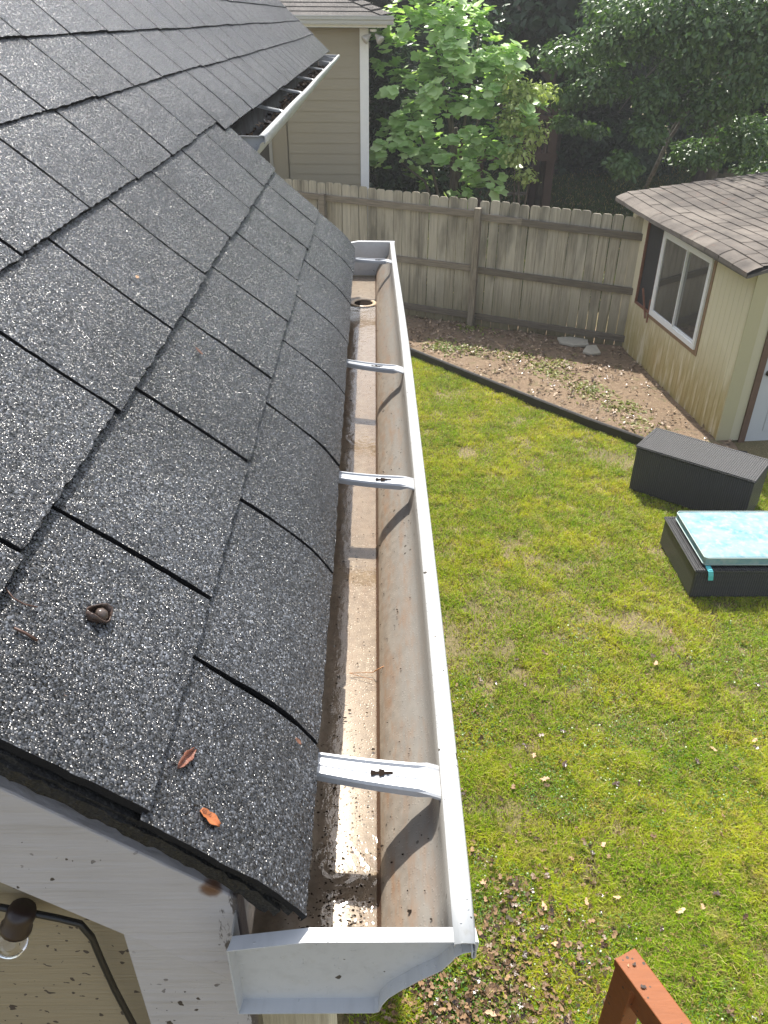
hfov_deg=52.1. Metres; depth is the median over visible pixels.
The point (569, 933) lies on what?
clover
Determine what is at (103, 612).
nut shell
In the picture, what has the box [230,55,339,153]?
gutter
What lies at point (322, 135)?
neighbour house
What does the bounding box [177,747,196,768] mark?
fallen leaf
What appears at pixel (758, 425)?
door
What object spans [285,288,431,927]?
roof grit
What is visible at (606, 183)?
grass
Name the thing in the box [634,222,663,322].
shutter
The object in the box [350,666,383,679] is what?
twig
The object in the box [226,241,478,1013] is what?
gutter
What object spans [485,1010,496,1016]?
fallen leaf
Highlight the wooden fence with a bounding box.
[282,178,643,345]
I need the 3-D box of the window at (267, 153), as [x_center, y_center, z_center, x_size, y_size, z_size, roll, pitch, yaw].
[-2.333,-5.507,12.569,1.135,1.270,0.055,0,32,-1]
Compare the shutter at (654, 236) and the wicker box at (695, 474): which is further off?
the shutter at (654, 236)
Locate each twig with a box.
[5,588,37,607]
[13,627,37,641]
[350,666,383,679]
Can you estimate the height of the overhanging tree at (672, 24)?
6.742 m
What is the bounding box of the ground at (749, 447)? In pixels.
[337,105,767,1023]
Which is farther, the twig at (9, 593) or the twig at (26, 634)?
the twig at (9, 593)
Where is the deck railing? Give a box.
[598,948,691,1023]
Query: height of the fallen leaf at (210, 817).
0.016 m
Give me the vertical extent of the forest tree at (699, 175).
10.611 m
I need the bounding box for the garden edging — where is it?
[410,347,746,452]
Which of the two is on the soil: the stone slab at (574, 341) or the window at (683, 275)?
the stone slab at (574, 341)
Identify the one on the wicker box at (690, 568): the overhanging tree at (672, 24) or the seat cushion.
the seat cushion
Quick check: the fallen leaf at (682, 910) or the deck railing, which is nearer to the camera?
the deck railing
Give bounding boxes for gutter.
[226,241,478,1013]
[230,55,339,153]
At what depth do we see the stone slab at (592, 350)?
10.78 m
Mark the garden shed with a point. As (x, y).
(695, 343)
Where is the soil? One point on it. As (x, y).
(660, 404)
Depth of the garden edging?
9.38 m
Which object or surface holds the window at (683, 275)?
in the garden shed
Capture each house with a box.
[0,0,354,1023]
[260,0,393,240]
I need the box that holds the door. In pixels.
[745,359,767,440]
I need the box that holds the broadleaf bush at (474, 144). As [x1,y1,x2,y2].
[369,0,548,247]
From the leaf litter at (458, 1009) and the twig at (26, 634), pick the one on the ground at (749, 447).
the leaf litter at (458, 1009)
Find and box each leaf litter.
[239,65,326,135]
[354,626,767,1023]
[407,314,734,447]
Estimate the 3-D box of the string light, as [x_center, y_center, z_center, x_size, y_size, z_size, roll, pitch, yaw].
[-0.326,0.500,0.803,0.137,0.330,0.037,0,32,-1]
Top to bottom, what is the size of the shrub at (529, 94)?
3.345 m
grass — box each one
[371,162,691,310]
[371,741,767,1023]
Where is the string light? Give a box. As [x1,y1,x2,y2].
[0,898,136,1023]
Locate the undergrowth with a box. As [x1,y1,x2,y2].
[371,103,767,179]
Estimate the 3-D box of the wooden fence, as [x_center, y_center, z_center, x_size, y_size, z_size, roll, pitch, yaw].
[1.673,-3.451,11.145,7.878,1.880,0.130,14,35,20]
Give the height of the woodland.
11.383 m
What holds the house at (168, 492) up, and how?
on the ground at (749, 447)
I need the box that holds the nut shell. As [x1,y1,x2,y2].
[85,603,112,622]
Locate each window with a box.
[260,140,272,165]
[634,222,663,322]
[649,231,714,349]
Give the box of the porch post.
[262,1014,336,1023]
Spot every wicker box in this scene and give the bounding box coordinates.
[629,427,767,510]
[660,517,767,597]
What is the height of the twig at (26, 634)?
0.015 m
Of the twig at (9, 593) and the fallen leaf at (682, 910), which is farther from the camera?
the fallen leaf at (682, 910)
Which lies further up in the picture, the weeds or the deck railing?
the weeds
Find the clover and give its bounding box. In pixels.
[396,585,767,1023]
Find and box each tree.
[370,0,535,176]
[466,96,561,212]
[468,0,609,205]
[519,0,669,174]
[526,0,767,188]
[641,0,767,185]
[682,0,767,179]
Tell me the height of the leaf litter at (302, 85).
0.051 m
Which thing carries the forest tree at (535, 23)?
on the ground at (749, 447)
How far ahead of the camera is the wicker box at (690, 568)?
6.27 m
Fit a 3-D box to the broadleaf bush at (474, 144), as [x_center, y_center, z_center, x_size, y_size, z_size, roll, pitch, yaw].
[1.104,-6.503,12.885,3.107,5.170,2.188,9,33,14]
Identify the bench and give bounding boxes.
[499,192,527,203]
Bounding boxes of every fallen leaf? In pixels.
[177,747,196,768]
[200,808,220,826]
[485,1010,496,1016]
[541,901,546,909]
[676,907,685,912]
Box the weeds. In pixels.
[422,322,665,435]
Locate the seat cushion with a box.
[676,511,767,580]
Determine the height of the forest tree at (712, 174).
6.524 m
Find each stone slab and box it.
[557,336,588,346]
[583,345,600,355]
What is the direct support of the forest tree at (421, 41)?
on the ground at (749, 447)
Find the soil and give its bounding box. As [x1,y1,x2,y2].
[405,308,737,449]
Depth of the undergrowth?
22.64 m
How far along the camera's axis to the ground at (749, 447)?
5.72 m
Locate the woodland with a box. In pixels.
[306,0,767,173]
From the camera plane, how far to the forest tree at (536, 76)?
21.61 m
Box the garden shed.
[615,171,767,442]
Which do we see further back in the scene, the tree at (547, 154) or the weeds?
the tree at (547, 154)
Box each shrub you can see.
[369,3,516,207]
[491,69,562,204]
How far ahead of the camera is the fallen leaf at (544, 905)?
4.08 m

